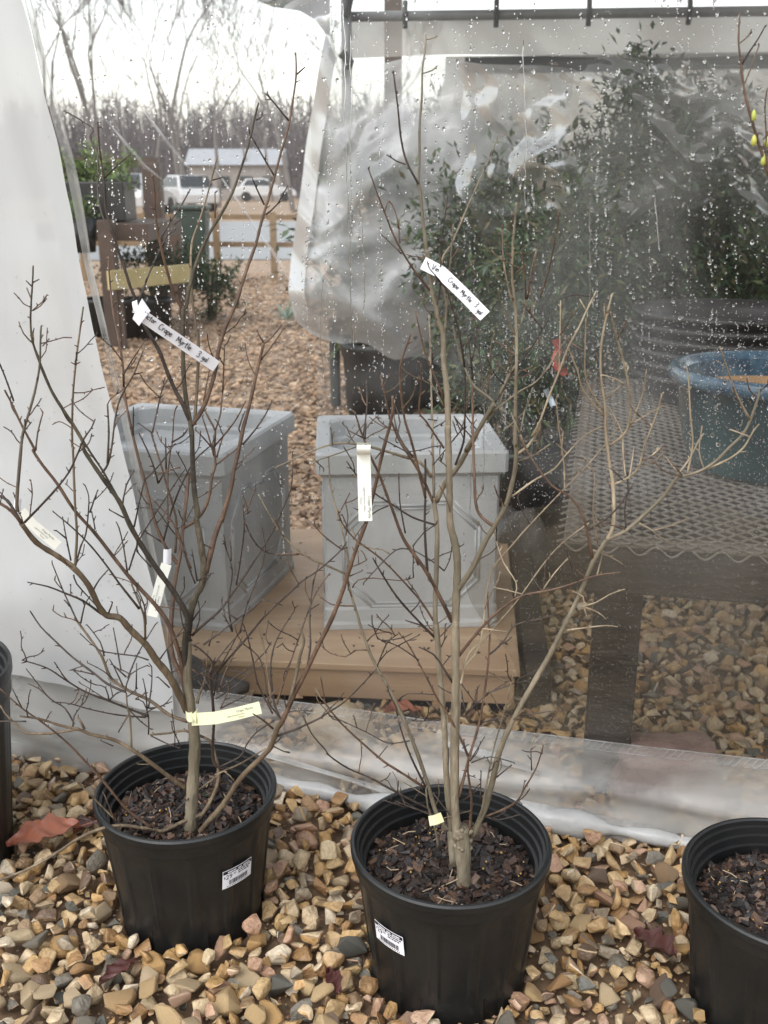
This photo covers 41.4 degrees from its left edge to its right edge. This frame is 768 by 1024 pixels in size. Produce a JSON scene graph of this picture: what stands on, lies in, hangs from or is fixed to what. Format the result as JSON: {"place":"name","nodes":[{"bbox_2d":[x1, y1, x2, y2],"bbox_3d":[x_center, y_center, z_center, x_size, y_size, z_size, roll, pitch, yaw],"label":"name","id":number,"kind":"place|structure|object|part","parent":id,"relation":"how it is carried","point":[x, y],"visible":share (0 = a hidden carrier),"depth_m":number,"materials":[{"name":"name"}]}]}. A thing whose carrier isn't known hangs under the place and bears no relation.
{"place":"outdoors","nodes":[
{"label":"outdoors","id":0,"kind":"place"},
{"bbox_2d":[78,221,366,259],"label":"road","id":1,"kind":"structure","parent":0,"point":[249,230],"depth_m":21.97,"materials":[{"name":"grey asphalt"}]},
{"bbox_2d":[138,145,383,195],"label":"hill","id":2,"kind":"structure","parent":0,"point":[285,182],"depth_m":122.18,"materials":[{"name":"brown plant"}]},
{"bbox_2d":[0,197,767,1023],"bbox_3d":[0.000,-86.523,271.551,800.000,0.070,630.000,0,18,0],"label":"ground","id":3,"kind":"structure","parent":0,"point":[64,939],"depth_m":1.78,"materials":[{"name":"beige gravel"}]},
{"bbox_2d":[0,641,14,863],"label":"nursery pot","id":4,"kind":"object","parent":3,"relation":"on","point":[6,806],"visible":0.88,"depth_m":1.75,"materials":[{"name":"black plastic"}]},
{"bbox_2d":[5,813,96,846],"bbox_3d":[-0.567,0.559,1.795,0.193,0.028,0.078,-9,20,-25],"label":"dry leaf","id":5,"kind":"object","parent":3,"relation":"on","point":[50,825],"visible":1,"depth_m":1.79,"materials":[{"name":"brown plant"}]},
{"bbox_2d":[28,0,91,123],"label":"bare tree","id":6,"kind":"object","parent":3,"relation":"on","point":[61,24],"visible":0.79,"depth_m":41.20,"materials":[{"name":"plant"}]},
{"bbox_2d":[34,0,93,180],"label":"bare tree","id":7,"kind":"object","parent":3,"relation":"on","point":[80,87],"visible":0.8,"depth_m":44.54,"materials":[{"name":"plant"}]},
{"bbox_2d":[43,0,110,167],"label":"bare tree","id":8,"kind":"object","parent":3,"relation":"on","point":[93,97],"visible":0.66,"depth_m":47.04,"materials":[{"name":"plant"}]},
{"bbox_2d":[87,296,105,338],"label":"nursery pot","id":9,"kind":"object","parent":3,"relation":"on","point":[95,322],"visible":0.26,"depth_m":7.80,"materials":[{"name":"black plastic"}]},
{"bbox_2d":[74,0,130,173],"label":"bare tree","id":10,"kind":"object","parent":3,"relation":"on","point":[123,139],"visible":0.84,"depth_m":65.19,"materials":[{"name":"plant"}]},
{"bbox_2d":[99,957,135,985],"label":"dry leaf","id":11,"kind":"object","parent":3,"relation":"on","point":[117,967],"visible":1,"depth_m":1.49,"materials":[{"name":"plant"}]},
{"bbox_2d":[63,157,180,348],"bbox_3d":[-2.273,-2.090,7.979,1.143,1.353,1.680,0,18,0],"label":"wooden stand","id":12,"kind":"object","parent":3,"relation":"on","point":[123,231],"visible":0.47,"depth_m":7.38,"materials":[{"name":"brown wood"}]},
{"bbox_2d":[67,191,101,252],"bbox_3d":[-2.202,-2.093,7.313,0.358,0.428,0.386,-17,24,-42],"label":"potted shrub","id":13,"kind":"object","parent":12,"relation":"on","point":[89,223],"visible":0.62,"depth_m":7.26,"materials":[{"name":"black plastic"}]},
{"bbox_2d":[59,136,141,220],"bbox_3d":[-2.211,-2.498,7.606,0.797,0.602,0.560,0,18,0],"label":"potted shrub","id":14,"kind":"object","parent":12,"relation":"on","point":[127,190],"visible":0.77,"depth_m":7.51,"materials":[{"name":"green plant"}]},
{"bbox_2d":[124,296,148,338],"bbox_3d":[-1.983,-1.517,7.917,0.309,0.300,0.309,0,18,0],"label":"nursery pot","id":15,"kind":"object","parent":3,"relation":"on","point":[132,329],"visible":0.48,"depth_m":7.81,"materials":[{"name":"black plastic"}]},
{"bbox_2d":[105,174,175,213],"bbox_3d":[-9.303,-11.933,38.181,1.860,1.518,4.300,2,18,5],"label":"parked car","id":16,"kind":"object","parent":3,"relation":"on","point":[170,201],"visible":0.26,"depth_m":36.61,"materials":[{"name":"white paint"}]},
{"bbox_2d":[106,0,186,156],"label":"bare tree","id":17,"kind":"object","parent":3,"relation":"on","point":[158,123],"visible":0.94,"depth_m":42.42,"materials":[{"name":"plant"}]},
{"bbox_2d":[106,264,189,348],"bbox_3d":[-1.736,-1.530,7.530,0.127,0.562,0.777,13,22,35],"label":"bench","id":18,"kind":"object","parent":3,"relation":"on","point":[178,274],"visible":0.67,"depth_m":7.41,"materials":[{"name":"yellow wood"}]},
{"bbox_2d":[132,296,171,338],"bbox_3d":[-1.799,-1.517,7.917,0.309,0.300,0.309,0,18,0],"label":"nursery pot","id":19,"kind":"object","parent":3,"relation":"on","point":[157,309],"visible":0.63,"depth_m":7.83,"materials":[{"name":"black plastic"}]},
{"bbox_2d":[93,238,219,302],"bbox_3d":[-1.916,-1.973,8.433,1.067,0.594,0.649,-4,18,-13],"label":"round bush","id":20,"kind":"object","parent":3,"relation":"on","point":[176,260],"visible":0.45,"depth_m":8.40,"materials":[{"name":"green plant"}]},
{"bbox_2d":[120,0,216,204],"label":"bare tree","id":21,"kind":"object","parent":3,"relation":"on","point":[174,148],"visible":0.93,"depth_m":46.10,"materials":[{"name":"plant"}]},
{"bbox_2d":[103,0,238,174],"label":"bare tree","id":22,"kind":"object","parent":3,"relation":"on","point":[182,170],"visible":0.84,"depth_m":47.90,"materials":[{"name":"plant"}]},
{"bbox_2d":[167,220,182,302],"bbox_3d":[-2.104,-2.523,10.219,0.140,0.801,0.140,0,18,0],"label":"wooden post","id":23,"kind":"object","parent":3,"relation":"on","point":[172,239],"visible":0.14,"depth_m":10.12,"materials":[{"name":"brown wood"}]},
{"bbox_2d":[93,741,276,957],"bbox_3d":[-0.316,0.551,1.656,0.288,0.237,0.288,0,18,0],"label":"nursery pot","id":24,"kind":"object","parent":3,"relation":"on","point":[203,890],"visible":0.81,"depth_m":1.58,"materials":[{"name":"black plastic"}]},
{"bbox_2d":[0,52,394,880],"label":"crape myrtle","id":25,"kind":"object","parent":24,"relation":"in","point":[188,702],"visible":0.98,"depth_m":1.41,"materials":[{"name":"brown plant"}]},
{"bbox_2d":[13,499,60,549],"bbox_3d":[-0.461,0.018,1.349,0.054,0.085,0.038,-4,18,-12],"label":"plant tag","id":26,"kind":"object","parent":25,"relation":"hanging from","point":[42,533],"visible":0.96,"depth_m":1.37,"materials":[{"name":"plastic"}]},
{"bbox_2d":[147,548,171,617],"bbox_3d":[-0.320,0.101,1.488,0.054,0.118,0.034,11,21,31],"label":"plant tag","id":27,"kind":"object","parent":25,"relation":"hanging from","point":[159,587],"visible":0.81,"depth_m":1.50,"materials":[{"name":"plastic"}]},
{"bbox_2d":[132,299,219,370],"bbox_3d":[-0.268,-0.227,1.314,0.113,0.102,0.023,-8,19,-23],"label":"plant tag","id":28,"kind":"object","parent":25,"relation":"attached to","point":[142,314],"visible":1,"depth_m":1.31,"materials":[{"name":"plastic"}]},
{"bbox_2d":[186,702,261,725],"bbox_3d":[-0.233,0.291,1.454,0.132,0.070,0.011,9,20,25],"label":"plant tag","id":29,"kind":"object","parent":25,"relation":"attached to","point":[195,718],"visible":1,"depth_m":1.45,"materials":[{"name":"beige plastic"}]},
{"bbox_2d":[163,175,219,210],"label":"parked car","id":30,"kind":"object","parent":3,"relation":"on","point":[179,186],"visible":0.63,"depth_m":43.28,"materials":[{"name":"white paint"}]},
{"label":"side window","id":31,"kind":"part","parent":30,"relation":"part of","materials":[{"name":"grey glass"}]},
{"bbox_2d":[172,205,211,286],"bbox_3d":[-2.173,-3.039,11.629,0.380,0.915,0.400,0,18,0],"label":"garbage bin","id":32,"kind":"object","parent":3,"relation":"on","point":[189,212],"visible":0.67,"depth_m":11.42,"materials":[{"name":"green plastic"}]},
{"bbox_2d":[80,212,310,281],"bbox_3d":[-2.227,-3.200,12.253,2.930,0.809,0.294,-2,18,-5],"label":"rail fence","id":33,"kind":"object","parent":3,"relation":"on","point":[271,217],"visible":0.27,"depth_m":12.24,"materials":[{"name":"brown wood"}]},
{"bbox_2d":[176,251,249,319],"bbox_3d":[-1.472,-1.962,8.836,0.631,0.651,0.694,7,19,20],"label":"round bush","id":34,"kind":"object","parent":3,"relation":"on","point":[211,310],"visible":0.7,"depth_m":8.79,"materials":[{"name":"green plant"}]},
{"bbox_2d":[188,29,260,199],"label":"bare tree","id":35,"kind":"object","parent":3,"relation":"on","point":[242,147],"visible":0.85,"depth_m":74.77,"materials":[{"name":"plant"}]},
{"bbox_2d":[86,169,383,198],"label":"distant brush","id":36,"kind":"object","parent":3,"relation":"on","point":[297,189],"visible":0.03,"depth_m":88.20,"materials":[{"name":"brown plant"}]},
{"bbox_2d":[184,149,287,199],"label":"long shed","id":37,"kind":"structure","parent":3,"relation":"on","point":[254,165],"depth_m":76.00,"materials":[{"name":"white metal"}]},
{"bbox_2d":[217,176,229,187],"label":"window","id":38,"kind":"structure","parent":37,"relation":"in","point":[227,183],"depth_m":76.00,"materials":[{"name":"glass"}]},
{"bbox_2d":[240,176,251,183],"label":"window","id":39,"kind":"structure","parent":37,"relation":"in","point":[242,178],"depth_m":75.91,"materials":[{"name":"glass"}]},
{"bbox_2d":[195,0,280,207],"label":"bare tree","id":40,"kind":"object","parent":3,"relation":"on","point":[216,155],"visible":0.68,"depth_m":52.28,"materials":[{"name":"plant"}]},
{"bbox_2d":[47,68,433,191],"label":"distant wood","id":41,"kind":"object","parent":3,"relation":"on","point":[141,144],"visible":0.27,"depth_m":98.11,"materials":[{"name":"plant"}]},
{"bbox_2d":[191,0,294,210],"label":"bare tree","id":42,"kind":"object","parent":3,"relation":"on","point":[288,182],"visible":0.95,"depth_m":45.49,"materials":[{"name":"brown plant"}]},
{"bbox_2d":[201,28,294,201],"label":"bare tree","id":43,"kind":"object","parent":3,"relation":"on","point":[267,168],"visible":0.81,"depth_m":65.57,"materials":[{"name":"plant"}]},
{"bbox_2d":[234,178,295,201],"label":"parked car","id":44,"kind":"object","parent":3,"relation":"on","point":[249,192],"visible":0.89,"depth_m":69.68,"materials":[{"name":"white paint"}]},
{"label":"side window","id":45,"kind":"part","parent":44,"relation":"part of","materials":[{"name":"grey glass"}]},
{"bbox_2d":[269,299,294,320],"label":"spiky plant","id":46,"kind":"object","parent":3,"relation":"on","point":[287,315],"visible":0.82,"depth_m":8.46,"materials":[{"name":"green plant"}]},
{"bbox_2d":[325,966,342,994],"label":"dry leaf","id":47,"kind":"object","parent":3,"relation":"on","point":[333,977],"visible":1,"depth_m":1.46,"materials":[{"name":"plant"}]},
{"bbox_2d":[329,319,340,406],"bbox_3d":[-0.258,-0.778,5.318,0.057,0.453,0.056,0,18,0],"label":"metal post","id":48,"kind":"object","parent":3,"relation":"on","point":[335,380],"visible":0.85,"depth_m":5.30,"materials":[{"name":"grey metal"}]},
{"bbox_2d":[300,701,375,750],"bbox_3d":[-0.102,0.466,2.177,0.142,0.123,0.124,-10,20,-28],"label":"rock","id":49,"kind":"object","parent":3,"relation":"on","point":[327,731],"visible":0.68,"depth_m":2.14,"materials":[{"name":"beige stone"}]},
{"bbox_2d":[162,529,519,709],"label":"wooden platform","id":50,"kind":"structure","parent":3,"relation":"on","point":[341,672],"depth_m":2.33,"materials":[{"name":"brown wood"}]},
{"bbox_2d":[114,403,294,631],"bbox_3d":[-0.523,-0.007,2.623,0.462,0.440,0.482,5,18,14],"label":"square planter","id":51,"kind":"object","parent":50,"relation":"on","point":[256,460],"visible":0.51,"depth_m":2.46,"materials":[{"name":"grey plastic"}]},
{"bbox_2d":[315,414,508,629],"bbox_3d":[0.055,0.012,2.562,0.442,0.440,0.402,-1,18,-3],"label":"square planter","id":52,"kind":"object","parent":50,"relation":"on","point":[382,532],"visible":0.82,"depth_m":2.40,"materials":[{"name":"white plastic"}]},
{"bbox_2d":[339,0,353,398],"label":"hanging post","id":53,"kind":"object","parent":3,"relation":"on","point":[346,7],"visible":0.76,"depth_m":5.08,"materials":[{"name":"grey metal"}]},
{"bbox_2d":[351,0,767,28],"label":"frame header","id":54,"kind":"object","parent":53,"relation":"attached to","point":[496,14],"visible":0.81,"depth_m":4.96},
{"bbox_2d":[288,34,569,361],"bbox_3d":[0.157,-1.391,4.603,1.316,1.511,0.405,4,18,13],"label":"plastic drape","id":55,"kind":"object","parent":54,"relation":"hanging from","point":[314,209],"visible":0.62,"depth_m":4.61,"materials":[{"name":"white plastic"}]},
{"bbox_2d":[257,0,329,35],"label":"plastic fold","id":56,"kind":"object","parent":55,"relation":"attached to","point":[319,15],"visible":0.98,"depth_m":4.44,"materials":[{"name":"clear plastic"}]},
{"bbox_2d":[352,16,767,57],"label":"plastic valance","id":57,"kind":"object","parent":54,"relation":"hanging from","point":[367,35],"visible":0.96,"depth_m":5.04,"materials":[{"name":"white plastic"}]},
{"bbox_2d":[305,4,426,209],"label":"bare tree","id":58,"kind":"object","parent":3,"relation":"on","point":[333,40],"visible":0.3,"depth_m":45.74,"materials":[{"name":"plant"}]},
{"bbox_2d":[340,337,419,414],"bbox_3d":[-0.020,-0.694,5.240,0.412,0.380,0.412,0,18,0],"label":"nursery pot","id":59,"kind":"object","parent":3,"relation":"on","point":[365,358],"visible":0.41,"depth_m":5.10,"materials":[{"name":"black plastic"}]},
{"bbox_2d":[9,0,767,848],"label":"plastic sheet","id":60,"kind":"object","parent":3,"relation":"on","point":[689,812],"visible":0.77,"depth_m":1.81,"materials":[{"name":"clear plastic"}]},
{"bbox_2d":[0,0,187,769],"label":"plastic curtain","id":61,"kind":"object","parent":60,"relation":"hanging from","point":[32,182],"visible":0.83,"depth_m":1.91,"materials":[{"name":"white plastic"}]},
{"bbox_2d":[384,0,401,193],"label":"wooden post","id":62,"kind":"object","parent":3,"relation":"on","point":[392,5],"depth_m":6.59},
{"bbox_2d":[383,699,421,712],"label":"dry leaf","id":63,"kind":"object","parent":3,"relation":"on","point":[405,705],"visible":0.88,"depth_m":2.22,"materials":[{"name":"brown plant"}]},
{"bbox_2d":[350,784,551,1023],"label":"nursery pot","id":64,"kind":"object","parent":3,"relation":"on","point":[445,947],"visible":0.89,"depth_m":1.45,"materials":[{"name":"black plastic"}]},
{"bbox_2d":[258,33,767,887],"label":"crape myrtle","id":65,"kind":"object","parent":64,"relation":"in","point":[460,837],"visible":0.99,"depth_m":1.29,"materials":[{"name":"brown plant"}]},
{"bbox_2d":[357,443,371,520],"bbox_3d":[-0.023,-0.035,1.211,0.018,0.096,0.022,0,18,0],"label":"plant tag","id":66,"kind":"object","parent":65,"relation":"hanging from","point":[364,483],"visible":1,"depth_m":1.21,"materials":[{"name":"white plastic"}]},
{"bbox_2d":[428,812,443,825],"bbox_3d":[0.071,0.417,1.377,0.026,0.032,0.004,15,24,40],"label":"plant tag","id":67,"kind":"object","parent":65,"relation":"hanging from","point":[435,819],"visible":1,"depth_m":1.38,"materials":[{"name":"beige plastic"}]},
{"bbox_2d":[420,257,489,319],"bbox_3d":[0.083,-0.261,1.185,0.087,0.069,0.006,9,20,26],"label":"plant tag","id":68,"kind":"object","parent":65,"relation":"attached to","point":[463,294],"visible":1,"depth_m":1.18,"materials":[{"name":"plastic"}]},
{"bbox_2d":[264,78,652,411],"bbox_3d":[0.437,-1.362,5.253,1.959,1.655,1.128,5,19,15],"label":"evergreen shrub","id":69,"kind":"object","parent":3,"relation":"on","point":[385,177],"visible":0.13,"depth_m":5.12,"materials":[{"name":"green plant"}]},
{"bbox_2d":[511,552,551,709],"bbox_3d":[0.383,0.278,2.701,0.060,0.100,0.850,1,18,4],"label":"timber","id":70,"kind":"object","parent":3,"relation":"on","point":[537,652],"visible":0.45,"depth_m":2.50,"materials":[{"name":"brown wood"}]},
{"bbox_2d":[457,374,767,617],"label":"mulch bed","id":71,"kind":"object","parent":3,"relation":"on","point":[554,561],"visible":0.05,"depth_m":3.71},
{"bbox_2d":[454,342,528,422],"bbox_3d":[0.560,-0.679,5.193,0.412,0.380,0.412,0,18,0],"label":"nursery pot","id":72,"kind":"object","parent":71,"relation":"on","point":[462,384],"visible":0.05,"depth_m":5.08,"materials":[{"name":"black plastic"}]},
{"bbox_2d":[498,505,551,572],"bbox_3d":[0.395,0.108,3.123,0.226,0.244,0.198,7,19,22],"label":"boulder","id":73,"kind":"object","parent":71,"relation":"on","point":[541,542],"visible":0.42,"depth_m":3.04,"materials":[{"name":"grey stone"}]},
{"bbox_2d":[423,145,672,526],"bbox_3d":[0.579,-0.604,3.528,0.880,1.270,0.972,12,21,33],"label":"evergreen shrub","id":74,"kind":"object","parent":71,"relation":"on","point":[562,272],"visible":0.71,"depth_m":3.42,"materials":[{"name":"green plant"}]},
{"bbox_2d":[543,388,555,405],"bbox_3d":[0.530,-0.366,3.244,0.033,0.062,0.034,-9,20,-26],"label":"plant tag","id":75,"kind":"object","parent":74,"relation":"hanging from","point":[552,402],"visible":0.77,"depth_m":3.25,"materials":[{"name":"white plastic"}]},
{"bbox_2d":[551,338,567,375],"bbox_3d":[0.556,-0.491,3.204,0.058,0.119,0.040,0,18,0],"label":"plastic tape","id":76,"kind":"object","parent":74,"relation":"attached to","point":[564,372],"visible":0.73,"depth_m":3.21,"materials":[{"name":"red plastic"}]},
{"bbox_2d":[376,20,767,467],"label":"evergreen shrub","id":77,"kind":"object","parent":71,"relation":"on","point":[700,141],"visible":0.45,"depth_m":3.99,"materials":[{"name":"green plant"}]},
{"bbox_2d":[465,54,767,265],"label":"wooden beam","id":78,"kind":"structure","parent":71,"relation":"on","point":[540,64],"depth_m":5.09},
{"bbox_2d":[338,55,767,342],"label":"plastic wall","id":79,"kind":"structure","parent":78,"relation":"attached to","point":[490,108],"depth_m":5.19,"materials":[{"name":"white plastic"}]},
{"bbox_2d":[668,197,767,417],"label":"evergreen shrub","id":80,"kind":"object","parent":71,"relation":"on","point":[740,289],"visible":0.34,"depth_m":3.68,"materials":[{"name":"green plant"}]},
{"bbox_2d":[633,926,676,958],"bbox_3d":[0.413,0.658,1.549,0.058,0.030,0.078,0,18,0],"label":"dry leaf","id":81,"kind":"object","parent":3,"relation":"on","point":[655,938],"visible":1,"depth_m":1.55,"materials":[{"name":"brown plant"}]},
{"bbox_2d":[556,377,767,799],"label":"table","id":82,"kind":"object","parent":3,"relation":"on","point":[595,761],"visible":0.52,"depth_m":1.91,"materials":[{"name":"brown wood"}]},
{"bbox_2d":[630,362,678,405],"bbox_3d":[1.000,-0.375,2.958,0.560,0.088,0.560,0,18,0],"label":"stacked pot","id":83,"kind":"object","parent":82,"relation":"on","point":[657,391],"visible":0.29,"depth_m":2.86,"materials":[{"name":"plastic"}]},
{"bbox_2d":[631,351,669,377],"bbox_3d":[1.004,-0.404,2.952,0.560,0.098,0.560,0,18,0],"label":"stacked pot","id":84,"kind":"object","parent":83,"relation":"on","point":[663,368],"visible":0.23,"depth_m":2.86,"materials":[{"name":"plastic"}]},
{"bbox_2d":[630,339,682,364],"bbox_3d":[0.997,-0.437,2.944,0.560,0.098,0.560,0,18,0],"label":"stacked pot","id":85,"kind":"object","parent":84,"relation":"on","point":[634,344],"visible":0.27,"depth_m":2.83,"materials":[{"name":"plastic"}]},
{"bbox_2d":[631,327,767,354],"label":"stacked pot","id":86,"kind":"object","parent":85,"relation":"on","point":[681,348],"visible":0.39,"depth_m":2.76,"materials":[{"name":"plastic"}]},
{"bbox_2d":[633,316,767,345],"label":"stacked pot","id":87,"kind":"object","parent":86,"relation":"on","point":[692,335],"visible":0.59,"depth_m":2.71,"materials":[{"name":"plastic"}]},
{"bbox_2d":[632,298,767,332],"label":"stacked pot","id":88,"kind":"object","parent":87,"relation":"on","point":[745,309],"visible":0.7,"depth_m":3.09,"materials":[{"name":"plastic"}]},
{"bbox_2d":[668,350,767,486],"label":"glazed pot","id":89,"kind":"object","parent":82,"relation":"on","point":[751,464],"visible":0.82,"depth_m":2.12,"materials":[{"name":"teal ceramic"}]},
{"bbox_2d":[681,817,767,1023],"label":"nursery pot","id":90,"kind":"object","parent":3,"relation":"on","point":[724,867],"visible":0.99,"depth_m":1.42,"materials":[{"name":"black plastic"}]},
{"bbox_2d":[738,13,767,178],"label":"bare shrub","id":91,"kind":"object","parent":90,"relation":"in","point":[755,137],"visible":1,"depth_m":1.10,"materials":[{"name":"brown plant"}]},
{"bbox_2d":[22,0,767,146],"label":"sky","id":92,"kind":"structure","parent":0,"point":[308,79],"materials":[{"name":"white"}]},
{"bbox_2d":[608,731,721,801],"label":"sandstone block","id":93,"kind":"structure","parent":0,"point":[636,776],"depth_m":1.93,"materials":[{"name":"beige stone"}]}
]}

